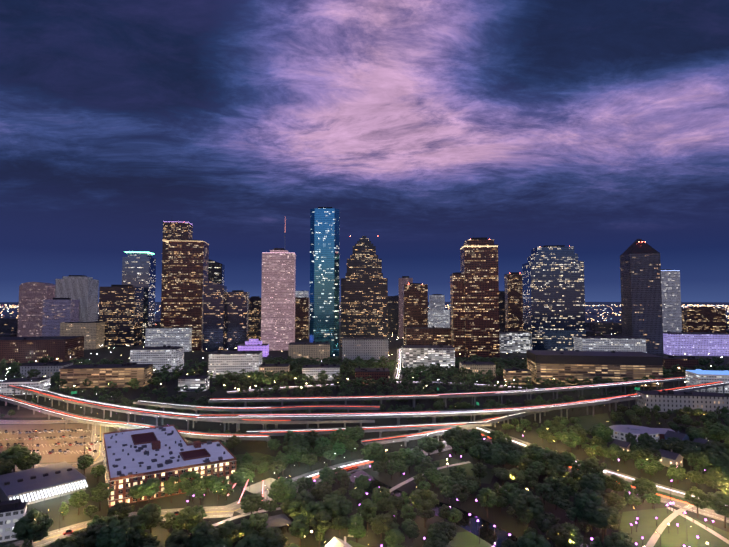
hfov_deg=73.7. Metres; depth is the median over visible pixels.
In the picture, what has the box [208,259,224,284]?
tower slope glass
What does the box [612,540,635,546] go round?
tree
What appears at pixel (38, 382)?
lowrise
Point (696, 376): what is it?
building
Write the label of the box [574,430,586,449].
tree
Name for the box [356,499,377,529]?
tree
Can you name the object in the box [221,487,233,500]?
tree
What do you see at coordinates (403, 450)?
tree
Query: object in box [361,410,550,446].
freeway
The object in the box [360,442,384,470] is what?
tree
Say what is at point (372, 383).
tree
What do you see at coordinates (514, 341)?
white lowrise
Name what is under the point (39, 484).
canopy shed
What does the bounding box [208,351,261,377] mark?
white lowrise office
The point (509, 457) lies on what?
tree
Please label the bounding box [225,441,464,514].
bridge road
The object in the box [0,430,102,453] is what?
parked cars
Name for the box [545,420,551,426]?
tree
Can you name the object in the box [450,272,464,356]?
brown tower wing
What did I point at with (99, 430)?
street
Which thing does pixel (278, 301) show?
pink tower
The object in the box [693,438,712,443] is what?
house
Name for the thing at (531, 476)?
tree
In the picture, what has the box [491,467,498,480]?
tree
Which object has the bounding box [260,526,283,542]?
tree
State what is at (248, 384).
tree
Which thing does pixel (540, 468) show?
tree
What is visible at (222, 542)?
tree
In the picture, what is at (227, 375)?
tree
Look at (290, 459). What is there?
tree
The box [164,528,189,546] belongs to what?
tree
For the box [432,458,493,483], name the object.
lawn grass
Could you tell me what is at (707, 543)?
street lamps
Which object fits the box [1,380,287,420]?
freeway light trails
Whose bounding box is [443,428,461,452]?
tree
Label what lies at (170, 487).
tree
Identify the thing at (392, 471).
tree
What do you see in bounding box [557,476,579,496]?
tree
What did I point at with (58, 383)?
tree
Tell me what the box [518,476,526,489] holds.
tree
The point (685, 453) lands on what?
tree
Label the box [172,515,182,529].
tree
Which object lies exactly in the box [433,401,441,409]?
tree
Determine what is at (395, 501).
tree
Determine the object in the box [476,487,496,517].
tree
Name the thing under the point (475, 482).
tree
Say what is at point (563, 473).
tree
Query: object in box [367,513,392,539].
tree
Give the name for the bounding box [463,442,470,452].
tree
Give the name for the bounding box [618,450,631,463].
tree
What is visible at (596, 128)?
sky
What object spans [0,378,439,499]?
street lamps
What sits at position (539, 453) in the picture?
tree
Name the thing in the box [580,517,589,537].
tree
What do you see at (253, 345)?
purple city hall
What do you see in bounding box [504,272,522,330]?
brown tower
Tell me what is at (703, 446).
tree
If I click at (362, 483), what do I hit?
tree
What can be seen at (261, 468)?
tree
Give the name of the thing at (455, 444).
tree
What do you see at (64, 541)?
tree
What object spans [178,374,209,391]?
lowrise
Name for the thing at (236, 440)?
tree
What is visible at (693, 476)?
tree
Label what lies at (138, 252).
glow
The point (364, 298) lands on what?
gabled tower
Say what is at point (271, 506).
tree
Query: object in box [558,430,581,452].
tree
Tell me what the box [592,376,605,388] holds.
tree
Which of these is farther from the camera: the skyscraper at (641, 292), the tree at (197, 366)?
the skyscraper at (641, 292)
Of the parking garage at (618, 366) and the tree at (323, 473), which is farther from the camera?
the parking garage at (618, 366)
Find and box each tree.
[0,364,7,370]
[0,444,30,471]
[0,458,14,474]
[0,543,15,546]
[7,409,15,415]
[8,365,19,374]
[11,508,52,543]
[16,459,34,469]
[22,538,32,546]
[27,451,40,467]
[29,369,40,377]
[43,356,53,362]
[50,535,79,546]
[54,379,67,386]
[59,502,68,519]
[68,489,89,514]
[70,529,81,540]
[76,524,102,546]
[77,455,94,473]
[82,378,92,389]
[83,505,97,517]
[87,515,117,536]
[90,465,105,481]
[90,482,113,510]
[95,518,134,546]
[99,387,108,393]
[107,381,116,387]
[107,501,134,520]
[120,515,139,528]
[121,399,131,405]
[128,485,142,504]
[129,378,140,387]
[129,532,141,546]
[130,522,145,534]
[136,477,160,503]
[137,503,160,517]
[138,503,161,532]
[138,532,151,545]
[142,534,159,546]
[152,377,161,388]
[158,512,177,531]
[159,370,170,378]
[162,374,171,384]
[163,476,179,502]
[164,396,171,401]
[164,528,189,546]
[172,368,183,377]
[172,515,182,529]
[174,396,182,401]
[178,505,206,518]
[178,506,202,538]
[179,471,201,500]
[180,392,187,398]
[184,483,200,501]
[188,519,211,532]
[188,538,193,546]
[190,521,208,537]
[191,524,220,546]
[194,481,206,504]
[195,363,203,372]
[202,475,217,494]
[204,537,231,546]
[208,476,231,499]
[209,387,216,393]
[217,375,228,385]
[218,521,242,542]
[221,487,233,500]
[224,539,232,546]
[225,372,236,380]
[227,435,241,451]
[229,466,254,492]
[230,371,240,382]
[235,533,266,546]
[236,456,239,466]
[238,385,247,391]
[238,461,255,471]
[240,493,263,513]
[241,512,268,535]
[242,452,252,462]
[243,380,251,386]
[245,375,256,385]
[252,460,260,470]
[254,377,263,386]
[255,462,268,476]
[255,526,282,546]
[259,455,273,464]
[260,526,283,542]
[261,500,278,515]
[267,439,281,453]
[267,459,285,477]
[268,476,297,513]
[270,374,279,382]
[271,385,278,393]
[275,451,283,460]
[278,389,286,394]
[278,454,287,474]
[279,374,291,381]
[280,499,298,518]
[282,441,298,454]
[282,534,287,544]
[283,430,296,442]
[283,438,288,446]
[285,454,295,467]
[285,543,298,546]
[287,500,305,519]
[288,434,299,442]
[289,446,309,466]
[289,514,309,546]
[293,434,308,443]
[295,476,314,489]
[296,438,309,447]
[296,490,314,507]
[297,477,307,493]
[301,377,311,388]
[301,453,317,469]
[301,501,325,519]
[303,430,321,447]
[309,482,332,500]
[309,510,331,533]
[314,436,329,456]
[315,524,324,546]
[316,443,324,461]
[318,475,334,484]
[319,467,335,480]
[321,493,342,518]
[323,444,332,452]
[323,450,337,464]
[323,496,352,517]
[330,433,349,447]
[330,515,348,535]
[331,428,348,443]
[332,377,342,388]
[332,442,345,458]
[333,467,346,483]
[337,471,350,480]
[340,472,349,493]
[345,439,358,456]
[347,425,364,441]
[347,513,364,528]
[347,525,367,542]
[348,488,365,499]
[351,377,362,385]
[355,475,371,489]
[356,378,366,389]
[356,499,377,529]
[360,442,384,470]
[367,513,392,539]
[368,379,375,389]
[371,461,386,475]
[371,492,383,511]
[372,486,390,497]
[376,498,388,513]
[379,404,385,411]
[379,452,389,461]
[382,457,388,472]
[383,495,403,511]
[384,529,404,544]
[386,521,400,532]
[386,531,404,544]
[388,459,395,479]
[388,504,397,522]
[389,376,397,386]
[391,460,408,476]
[393,452,402,466]
[394,448,406,458]
[400,379,408,386]
[400,448,416,473]
[400,491,409,505]
[400,503,416,519]
[401,518,416,538]
[402,368,409,375]
[405,525,419,542]
[407,373,418,381]
[408,450,425,465]
[409,489,430,508]
[413,473,425,484]
[413,489,439,521]
[414,405,422,410]
[414,464,422,473]
[415,369,424,379]
[416,500,434,527]
[417,436,439,455]
[417,481,430,489]
[420,379,429,385]
[420,456,439,482]
[422,539,451,546]
[423,467,439,487]
[426,527,448,544]
[428,366,438,373]
[429,472,444,488]
[431,523,449,530]
[432,520,456,540]
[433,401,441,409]
[434,371,443,377]
[434,478,445,487]
[435,441,444,455]
[437,475,458,490]
[438,399,445,407]
[438,504,450,520]
[440,485,454,502]
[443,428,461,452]
[447,507,463,523]
[449,465,467,479]
[450,439,464,451]
[451,375,459,381]
[451,426,468,447]
[451,484,469,505]
[452,441,458,454]
[453,474,467,480]
[454,402,461,409]
[456,448,464,456]
[457,367,466,373]
[459,480,477,498]
[461,402,468,408]
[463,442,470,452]
[467,375,477,381]
[467,476,479,484]
[468,429,481,440]
[468,438,482,445]
[468,444,485,461]
[468,480,478,495]
[471,462,487,485]
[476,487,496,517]
[478,439,490,446]
[480,444,506,466]
[488,430,505,439]
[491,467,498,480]
[492,482,501,495]
[493,438,509,445]
[494,443,503,448]
[494,495,509,512]
[495,467,508,484]
[499,434,512,444]
[499,482,517,505]
[501,423,508,430]
[501,539,516,546]
[504,468,525,482]
[505,444,519,466]
[505,450,522,467]
[507,488,530,504]
[507,506,518,523]
[511,418,518,424]
[511,492,544,526]
[512,380,518,385]
[512,452,527,469]
[516,531,552,546]
[518,457,533,470]
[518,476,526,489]
[519,446,534,459]
[520,419,530,429]
[521,377,530,384]
[523,399,531,405]
[524,467,540,481]
[524,526,537,534]
[526,443,541,448]
[527,447,538,460]
[528,480,538,492]
[530,461,547,480]
[533,512,560,539]
[535,377,546,387]
[535,447,551,469]
[535,483,553,504]
[538,431,547,438]
[543,450,565,469]
[543,476,558,497]
[543,492,564,509]
[544,526,572,546]
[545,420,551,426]
[545,435,556,443]
[545,463,570,478]
[547,377,556,383]
[549,471,558,490]
[550,427,560,433]
[551,419,559,426]
[553,487,569,499]
[554,431,561,439]
[557,424,565,430]
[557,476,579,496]
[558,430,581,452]
[558,499,574,511]
[559,419,566,425]
[560,522,580,536]
[561,531,583,546]
[562,451,575,469]
[565,376,577,383]
[565,507,582,525]
[566,423,584,445]
[570,418,578,423]
[571,460,585,470]
[571,469,583,479]
[573,488,607,526]
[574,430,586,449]
[574,470,585,483]
[574,491,606,530]
[579,472,605,490]
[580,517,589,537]
[581,444,591,454]
[582,498,621,541]
[583,456,606,473]
[585,447,597,456]
[588,436,601,445]
[590,445,600,458]
[591,422,613,440]
[591,536,602,546]
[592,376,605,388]
[593,472,606,482]
[595,445,607,460]
[595,490,608,504]
[596,439,606,446]
[602,447,619,464]
[603,531,634,546]
[604,378,613,387]
[604,492,625,509]
[605,474,627,492]
[610,390,621,395]
[611,445,622,450]
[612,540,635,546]
[617,404,627,412]
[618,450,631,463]
[623,483,635,505]
[625,410,635,415]
[625,432,636,440]
[625,495,641,509]
[629,440,638,448]
[629,445,636,462]
[630,417,640,424]
[631,449,647,462]
[631,477,654,494]
[632,404,638,414]
[633,485,651,502]
[634,459,649,472]
[635,406,645,417]
[636,438,660,449]
[637,433,652,445]
[637,479,657,494]
[642,406,650,412]
[642,447,660,460]
[643,493,660,508]
[644,464,657,476]
[647,454,654,463]
[649,460,664,470]
[653,405,660,410]
[657,439,672,444]
[660,443,669,450]
[661,412,669,422]
[663,373,673,377]
[666,468,682,483]
[667,437,679,441]
[668,442,689,454]
[668,464,685,483]
[671,423,678,429]
[673,364,684,371]
[673,417,681,424]
[677,408,684,414]
[680,416,692,426]
[680,440,694,445]
[680,448,696,458]
[683,406,690,411]
[684,486,707,517]
[685,470,707,488]
[687,427,705,440]
[687,454,695,470]
[690,445,700,452]
[690,452,698,464]
[691,409,701,419]
[693,465,704,472]
[695,454,724,471]
[698,359,707,364]
[698,443,717,451]
[698,447,728,465]
[700,416,707,424]
[705,412,717,418]
[705,470,728,491]
[706,441,727,450]
[706,491,728,527]
[707,422,728,441]
[708,365,719,370]
[708,435,718,441]
[713,358,723,365]
[716,466,728,472]
[721,472,728,479]
[721,488,728,496]
[722,406,728,413]
[723,435,728,446]
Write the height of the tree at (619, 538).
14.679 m
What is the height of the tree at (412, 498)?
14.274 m
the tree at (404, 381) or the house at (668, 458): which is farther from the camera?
the tree at (404, 381)
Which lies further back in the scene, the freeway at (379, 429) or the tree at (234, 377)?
the tree at (234, 377)
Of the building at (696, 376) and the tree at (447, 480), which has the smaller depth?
the tree at (447, 480)
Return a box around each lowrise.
[0,318,17,332]
[0,336,83,362]
[0,376,50,394]
[0,498,27,541]
[60,321,104,348]
[130,345,183,371]
[145,326,191,351]
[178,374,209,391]
[259,362,289,375]
[288,341,329,361]
[295,290,308,296]
[302,363,339,379]
[355,366,389,383]
[388,295,398,333]
[405,326,450,344]
[428,309,449,326]
[459,360,495,376]
[499,291,504,330]
[499,331,529,352]
[503,367,530,384]
[574,335,645,352]
[589,321,621,333]
[636,390,728,413]
[662,355,698,372]
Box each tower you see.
[17,282,54,336]
[42,298,79,335]
[98,282,143,346]
[161,221,192,326]
[164,240,208,350]
[225,290,249,350]
[249,296,260,340]
[261,248,295,349]
[295,297,309,338]
[341,236,387,347]
[399,276,412,338]
[403,283,427,344]
[429,294,444,309]
[460,237,499,356]
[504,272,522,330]
[522,245,585,350]
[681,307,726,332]
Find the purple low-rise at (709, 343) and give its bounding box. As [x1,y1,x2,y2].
[663,331,728,355]
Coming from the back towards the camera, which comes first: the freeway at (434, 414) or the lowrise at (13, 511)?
the freeway at (434, 414)
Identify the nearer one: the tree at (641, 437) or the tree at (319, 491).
the tree at (319, 491)
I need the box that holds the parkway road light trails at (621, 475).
[476,427,725,505]
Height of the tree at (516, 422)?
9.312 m
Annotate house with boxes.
[612,439,630,450]
[656,449,683,466]
[664,430,688,440]
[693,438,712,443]
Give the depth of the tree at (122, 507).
244.19 m
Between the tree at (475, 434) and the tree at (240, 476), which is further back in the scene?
the tree at (475, 434)
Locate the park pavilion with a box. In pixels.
[229,514,291,541]
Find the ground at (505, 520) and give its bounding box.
[0,302,728,546]
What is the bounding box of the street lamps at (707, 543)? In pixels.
[15,352,726,546]
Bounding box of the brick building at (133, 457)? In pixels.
[102,425,236,506]
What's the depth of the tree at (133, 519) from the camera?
231.53 m
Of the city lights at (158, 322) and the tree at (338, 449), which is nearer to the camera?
the tree at (338, 449)
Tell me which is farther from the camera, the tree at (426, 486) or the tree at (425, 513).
the tree at (426, 486)
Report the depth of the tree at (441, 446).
360.72 m
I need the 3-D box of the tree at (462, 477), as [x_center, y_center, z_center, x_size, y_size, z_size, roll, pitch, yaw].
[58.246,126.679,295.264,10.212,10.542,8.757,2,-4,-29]
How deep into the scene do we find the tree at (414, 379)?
663.28 m
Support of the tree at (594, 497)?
on the ground at (505, 520)
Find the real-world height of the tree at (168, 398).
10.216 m
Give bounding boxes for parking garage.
[60,362,152,388]
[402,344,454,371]
[527,350,662,386]
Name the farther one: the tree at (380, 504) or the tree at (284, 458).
the tree at (284, 458)
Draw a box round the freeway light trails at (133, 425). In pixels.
[0,395,268,436]
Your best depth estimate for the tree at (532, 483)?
291.66 m
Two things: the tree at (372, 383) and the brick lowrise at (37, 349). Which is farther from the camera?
the brick lowrise at (37, 349)
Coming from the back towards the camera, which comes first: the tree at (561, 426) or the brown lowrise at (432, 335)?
the brown lowrise at (432, 335)
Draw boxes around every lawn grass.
[234,452,275,469]
[346,540,366,546]
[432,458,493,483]
[446,531,492,546]
[577,413,611,433]
[619,508,728,546]
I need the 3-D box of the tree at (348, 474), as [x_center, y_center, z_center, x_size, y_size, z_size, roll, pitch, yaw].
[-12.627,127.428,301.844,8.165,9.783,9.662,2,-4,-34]
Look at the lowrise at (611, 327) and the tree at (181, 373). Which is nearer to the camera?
the tree at (181, 373)
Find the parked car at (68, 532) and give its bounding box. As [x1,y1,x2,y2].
[63,530,72,534]
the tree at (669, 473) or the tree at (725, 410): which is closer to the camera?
the tree at (669, 473)
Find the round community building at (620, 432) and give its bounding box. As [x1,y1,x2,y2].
[609,425,674,441]
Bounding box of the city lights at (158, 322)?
[0,308,728,336]
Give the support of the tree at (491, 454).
on the ground at (505, 520)
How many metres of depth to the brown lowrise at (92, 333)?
1159.75 m
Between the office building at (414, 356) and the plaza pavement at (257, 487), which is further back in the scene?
the office building at (414, 356)
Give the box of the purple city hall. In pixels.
[238,339,268,356]
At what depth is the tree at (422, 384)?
630.05 m
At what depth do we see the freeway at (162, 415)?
452.61 m
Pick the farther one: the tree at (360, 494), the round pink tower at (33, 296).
the round pink tower at (33, 296)
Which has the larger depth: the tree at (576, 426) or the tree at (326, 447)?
the tree at (576, 426)
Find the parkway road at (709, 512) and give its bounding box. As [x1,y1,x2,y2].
[469,426,728,522]
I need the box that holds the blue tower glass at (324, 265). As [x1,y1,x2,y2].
[310,207,339,356]
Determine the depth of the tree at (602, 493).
265.84 m
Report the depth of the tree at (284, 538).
223.27 m
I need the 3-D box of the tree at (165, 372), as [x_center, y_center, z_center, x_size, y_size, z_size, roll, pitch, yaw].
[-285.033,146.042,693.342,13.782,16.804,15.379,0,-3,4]
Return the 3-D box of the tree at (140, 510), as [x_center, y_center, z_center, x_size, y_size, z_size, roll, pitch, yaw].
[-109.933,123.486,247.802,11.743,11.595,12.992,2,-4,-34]
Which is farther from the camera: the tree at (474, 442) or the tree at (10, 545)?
the tree at (474, 442)
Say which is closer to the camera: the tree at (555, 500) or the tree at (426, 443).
the tree at (555, 500)
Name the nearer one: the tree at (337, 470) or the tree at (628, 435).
the tree at (337, 470)
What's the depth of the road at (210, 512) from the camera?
252.53 m
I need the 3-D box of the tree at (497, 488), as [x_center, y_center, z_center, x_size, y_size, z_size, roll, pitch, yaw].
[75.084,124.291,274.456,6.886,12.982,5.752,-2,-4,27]
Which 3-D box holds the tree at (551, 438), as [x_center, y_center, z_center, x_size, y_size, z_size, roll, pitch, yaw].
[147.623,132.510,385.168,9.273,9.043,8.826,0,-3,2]
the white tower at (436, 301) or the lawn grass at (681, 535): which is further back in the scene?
the white tower at (436, 301)
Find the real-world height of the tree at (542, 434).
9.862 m
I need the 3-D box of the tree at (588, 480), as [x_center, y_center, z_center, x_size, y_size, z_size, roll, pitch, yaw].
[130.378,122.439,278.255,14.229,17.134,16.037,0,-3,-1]
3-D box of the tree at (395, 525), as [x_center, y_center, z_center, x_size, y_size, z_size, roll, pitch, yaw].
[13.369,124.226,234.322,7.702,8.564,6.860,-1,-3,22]
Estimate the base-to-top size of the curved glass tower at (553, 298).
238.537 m
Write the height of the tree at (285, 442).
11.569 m
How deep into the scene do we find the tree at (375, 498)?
265.39 m
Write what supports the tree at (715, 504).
on the ground at (505, 520)
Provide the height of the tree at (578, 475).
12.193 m
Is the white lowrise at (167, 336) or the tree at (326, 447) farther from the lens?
the white lowrise at (167, 336)
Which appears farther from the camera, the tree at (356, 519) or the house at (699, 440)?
the house at (699, 440)
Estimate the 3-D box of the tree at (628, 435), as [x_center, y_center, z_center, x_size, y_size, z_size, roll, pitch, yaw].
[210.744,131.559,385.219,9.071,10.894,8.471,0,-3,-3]
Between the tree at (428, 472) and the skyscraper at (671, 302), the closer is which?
the tree at (428, 472)
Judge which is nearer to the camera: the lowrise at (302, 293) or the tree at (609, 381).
the tree at (609, 381)
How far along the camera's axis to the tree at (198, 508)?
245.03 m
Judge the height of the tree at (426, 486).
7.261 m
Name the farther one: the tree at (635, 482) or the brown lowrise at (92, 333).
the brown lowrise at (92, 333)
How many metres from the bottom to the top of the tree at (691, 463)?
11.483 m
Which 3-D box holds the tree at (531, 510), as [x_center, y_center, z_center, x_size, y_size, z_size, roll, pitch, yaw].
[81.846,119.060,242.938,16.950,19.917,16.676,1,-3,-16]
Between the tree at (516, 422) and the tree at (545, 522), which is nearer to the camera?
the tree at (545, 522)
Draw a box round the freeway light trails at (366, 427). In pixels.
[247,422,474,432]
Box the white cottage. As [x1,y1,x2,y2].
[325,537,351,546]
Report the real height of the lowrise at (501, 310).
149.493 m
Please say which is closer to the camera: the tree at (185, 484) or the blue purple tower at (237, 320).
the tree at (185, 484)
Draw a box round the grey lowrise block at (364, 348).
[342,336,388,361]
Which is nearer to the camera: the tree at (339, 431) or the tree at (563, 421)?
the tree at (339, 431)
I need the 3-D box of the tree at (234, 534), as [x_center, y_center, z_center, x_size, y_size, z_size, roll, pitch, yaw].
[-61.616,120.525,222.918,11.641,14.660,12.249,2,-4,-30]
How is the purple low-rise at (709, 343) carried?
on the ground at (505, 520)
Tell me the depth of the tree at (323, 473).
296.91 m
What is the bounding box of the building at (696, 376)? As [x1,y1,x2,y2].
[686,369,728,392]
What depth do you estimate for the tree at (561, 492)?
268.40 m
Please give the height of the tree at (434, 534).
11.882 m
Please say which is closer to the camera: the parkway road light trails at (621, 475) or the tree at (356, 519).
the tree at (356, 519)
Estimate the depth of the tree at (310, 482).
287.21 m
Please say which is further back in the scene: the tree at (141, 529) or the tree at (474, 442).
the tree at (474, 442)
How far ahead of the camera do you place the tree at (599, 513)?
229.72 m
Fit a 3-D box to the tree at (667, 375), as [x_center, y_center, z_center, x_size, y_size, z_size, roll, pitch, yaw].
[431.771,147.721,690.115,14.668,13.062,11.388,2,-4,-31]
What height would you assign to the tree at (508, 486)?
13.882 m
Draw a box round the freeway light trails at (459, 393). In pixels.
[221,377,681,399]
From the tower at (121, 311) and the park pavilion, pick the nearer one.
the park pavilion
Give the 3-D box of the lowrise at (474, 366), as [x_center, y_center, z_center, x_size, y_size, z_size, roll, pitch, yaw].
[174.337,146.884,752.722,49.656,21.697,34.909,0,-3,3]
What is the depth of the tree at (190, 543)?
218.72 m
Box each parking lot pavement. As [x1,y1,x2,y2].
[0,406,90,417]
[0,423,93,462]
[103,427,124,465]
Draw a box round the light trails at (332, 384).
[229,384,537,391]
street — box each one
[12,419,108,470]
[394,349,401,382]
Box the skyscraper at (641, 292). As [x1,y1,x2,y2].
[620,239,663,353]
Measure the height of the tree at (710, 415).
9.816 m
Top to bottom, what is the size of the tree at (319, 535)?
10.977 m
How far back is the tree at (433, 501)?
253.74 m
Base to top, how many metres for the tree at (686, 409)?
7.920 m
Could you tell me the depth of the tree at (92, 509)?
257.65 m
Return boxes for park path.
[212,461,728,546]
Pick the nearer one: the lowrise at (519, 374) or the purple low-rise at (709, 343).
the lowrise at (519, 374)
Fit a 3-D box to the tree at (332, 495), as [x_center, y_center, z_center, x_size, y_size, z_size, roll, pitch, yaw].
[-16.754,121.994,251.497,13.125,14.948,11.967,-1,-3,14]
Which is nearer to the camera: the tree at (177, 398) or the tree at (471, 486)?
the tree at (471, 486)
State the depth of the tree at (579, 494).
248.01 m
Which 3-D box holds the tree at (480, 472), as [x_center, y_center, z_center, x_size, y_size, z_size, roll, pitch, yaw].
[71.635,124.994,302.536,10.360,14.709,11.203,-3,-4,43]
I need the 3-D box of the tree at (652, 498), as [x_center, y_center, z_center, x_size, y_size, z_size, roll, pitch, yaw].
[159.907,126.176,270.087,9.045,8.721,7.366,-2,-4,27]
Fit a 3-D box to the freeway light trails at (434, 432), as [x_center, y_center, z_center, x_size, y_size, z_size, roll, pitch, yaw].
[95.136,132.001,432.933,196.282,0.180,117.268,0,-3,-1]
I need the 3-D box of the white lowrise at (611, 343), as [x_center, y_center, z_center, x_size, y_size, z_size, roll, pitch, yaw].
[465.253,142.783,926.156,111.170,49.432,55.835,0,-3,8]
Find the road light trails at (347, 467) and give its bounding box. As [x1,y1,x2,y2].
[308,460,372,477]
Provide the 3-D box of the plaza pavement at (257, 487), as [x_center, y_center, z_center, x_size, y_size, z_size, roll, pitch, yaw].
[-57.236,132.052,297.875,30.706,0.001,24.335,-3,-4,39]
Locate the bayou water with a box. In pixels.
[346,466,518,546]
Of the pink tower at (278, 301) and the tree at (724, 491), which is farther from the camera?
the pink tower at (278, 301)
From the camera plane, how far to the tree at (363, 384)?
630.43 m
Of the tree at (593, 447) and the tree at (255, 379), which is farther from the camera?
the tree at (255, 379)
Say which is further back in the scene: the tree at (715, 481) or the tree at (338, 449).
the tree at (338, 449)
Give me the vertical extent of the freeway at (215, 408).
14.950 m
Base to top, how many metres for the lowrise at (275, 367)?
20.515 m
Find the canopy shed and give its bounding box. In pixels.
[0,461,88,507]
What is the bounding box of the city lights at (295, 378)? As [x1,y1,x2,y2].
[6,346,710,389]
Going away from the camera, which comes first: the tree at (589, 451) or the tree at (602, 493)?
the tree at (602, 493)
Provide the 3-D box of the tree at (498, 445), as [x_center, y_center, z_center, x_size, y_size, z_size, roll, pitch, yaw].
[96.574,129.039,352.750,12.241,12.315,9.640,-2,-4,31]
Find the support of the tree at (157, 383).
on the ground at (505, 520)
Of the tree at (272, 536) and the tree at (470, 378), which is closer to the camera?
the tree at (272, 536)
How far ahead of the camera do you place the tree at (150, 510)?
233.92 m
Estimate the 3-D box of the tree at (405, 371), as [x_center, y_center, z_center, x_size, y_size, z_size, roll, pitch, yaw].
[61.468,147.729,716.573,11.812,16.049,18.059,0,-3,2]
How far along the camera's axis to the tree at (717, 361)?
850.93 m
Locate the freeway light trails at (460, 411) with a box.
[196,382,728,417]
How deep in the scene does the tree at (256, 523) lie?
221.70 m
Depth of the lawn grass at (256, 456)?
360.06 m
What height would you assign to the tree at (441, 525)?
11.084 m
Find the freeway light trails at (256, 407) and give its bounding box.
[144,401,364,408]
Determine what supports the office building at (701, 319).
on the ground at (505, 520)
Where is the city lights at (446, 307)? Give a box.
[0,304,727,324]
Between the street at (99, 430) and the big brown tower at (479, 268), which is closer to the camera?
the street at (99, 430)
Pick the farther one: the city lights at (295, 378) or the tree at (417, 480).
the city lights at (295, 378)
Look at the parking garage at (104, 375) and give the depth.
647.56 m
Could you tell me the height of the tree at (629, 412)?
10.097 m
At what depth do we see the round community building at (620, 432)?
405.28 m
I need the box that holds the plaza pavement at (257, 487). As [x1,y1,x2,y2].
[243,478,275,500]
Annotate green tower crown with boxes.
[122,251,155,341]
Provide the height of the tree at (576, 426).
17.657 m
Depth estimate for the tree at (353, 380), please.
631.81 m
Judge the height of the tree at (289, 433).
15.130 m
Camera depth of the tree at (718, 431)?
378.50 m
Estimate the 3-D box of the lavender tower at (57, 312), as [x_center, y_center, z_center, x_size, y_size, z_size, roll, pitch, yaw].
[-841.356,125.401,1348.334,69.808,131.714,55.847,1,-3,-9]
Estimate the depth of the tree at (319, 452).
347.97 m
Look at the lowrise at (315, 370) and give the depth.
706.44 m
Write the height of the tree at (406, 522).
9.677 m
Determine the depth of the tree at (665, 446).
355.10 m
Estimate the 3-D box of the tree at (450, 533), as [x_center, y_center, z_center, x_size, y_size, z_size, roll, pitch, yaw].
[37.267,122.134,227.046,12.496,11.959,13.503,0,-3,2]
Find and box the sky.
[0,0,728,301]
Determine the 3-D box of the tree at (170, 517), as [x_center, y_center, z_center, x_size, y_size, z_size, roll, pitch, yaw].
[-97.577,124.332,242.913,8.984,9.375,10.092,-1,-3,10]
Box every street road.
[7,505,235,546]
[226,381,527,393]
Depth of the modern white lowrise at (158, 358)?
787.20 m
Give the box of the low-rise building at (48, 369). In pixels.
[20,361,73,377]
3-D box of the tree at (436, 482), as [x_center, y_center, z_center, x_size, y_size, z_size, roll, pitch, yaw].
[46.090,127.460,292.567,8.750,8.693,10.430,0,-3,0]
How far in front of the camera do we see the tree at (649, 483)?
278.84 m
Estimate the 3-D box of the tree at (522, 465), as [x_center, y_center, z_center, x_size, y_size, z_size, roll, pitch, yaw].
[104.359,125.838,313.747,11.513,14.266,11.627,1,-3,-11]
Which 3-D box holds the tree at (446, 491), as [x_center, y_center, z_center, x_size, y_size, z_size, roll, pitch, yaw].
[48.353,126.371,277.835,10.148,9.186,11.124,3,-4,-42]
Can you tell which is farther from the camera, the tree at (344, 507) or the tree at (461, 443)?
the tree at (461, 443)
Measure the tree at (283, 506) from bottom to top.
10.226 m
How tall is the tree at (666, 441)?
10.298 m
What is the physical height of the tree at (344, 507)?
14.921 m
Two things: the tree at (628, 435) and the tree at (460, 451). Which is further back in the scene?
the tree at (628, 435)
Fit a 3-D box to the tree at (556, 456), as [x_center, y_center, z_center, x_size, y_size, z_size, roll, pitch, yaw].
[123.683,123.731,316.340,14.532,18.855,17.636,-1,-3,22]
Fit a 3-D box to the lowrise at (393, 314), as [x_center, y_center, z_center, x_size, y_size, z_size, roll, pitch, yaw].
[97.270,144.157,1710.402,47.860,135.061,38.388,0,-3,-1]
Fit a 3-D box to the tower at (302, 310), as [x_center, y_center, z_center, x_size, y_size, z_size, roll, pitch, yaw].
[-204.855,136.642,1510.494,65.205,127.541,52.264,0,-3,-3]
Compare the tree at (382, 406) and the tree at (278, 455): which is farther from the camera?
the tree at (382, 406)
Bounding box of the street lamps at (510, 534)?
[1,414,713,546]
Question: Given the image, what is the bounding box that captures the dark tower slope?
[202,279,226,351]
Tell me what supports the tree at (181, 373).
on the ground at (505, 520)
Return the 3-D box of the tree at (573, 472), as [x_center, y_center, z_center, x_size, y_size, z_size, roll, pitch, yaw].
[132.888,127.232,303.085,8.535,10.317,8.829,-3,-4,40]
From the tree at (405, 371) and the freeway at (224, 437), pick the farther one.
the tree at (405, 371)
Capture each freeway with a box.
[0,379,374,430]
[0,394,270,446]
[133,400,379,423]
[196,382,728,430]
[208,376,686,406]
[245,420,491,437]
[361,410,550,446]
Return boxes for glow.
[125,251,153,253]
[460,246,497,248]
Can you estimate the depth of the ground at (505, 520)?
407.22 m
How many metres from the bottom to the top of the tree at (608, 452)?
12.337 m
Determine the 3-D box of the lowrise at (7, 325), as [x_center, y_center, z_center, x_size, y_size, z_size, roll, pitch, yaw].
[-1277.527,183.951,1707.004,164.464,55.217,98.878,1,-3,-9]
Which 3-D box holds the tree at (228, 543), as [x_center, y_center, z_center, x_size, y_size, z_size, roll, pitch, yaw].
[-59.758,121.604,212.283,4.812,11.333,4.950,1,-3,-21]
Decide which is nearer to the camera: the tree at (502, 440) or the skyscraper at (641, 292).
the tree at (502, 440)
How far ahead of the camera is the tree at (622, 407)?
485.88 m
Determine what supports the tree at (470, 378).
on the ground at (505, 520)
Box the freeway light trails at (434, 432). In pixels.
[362,412,524,441]

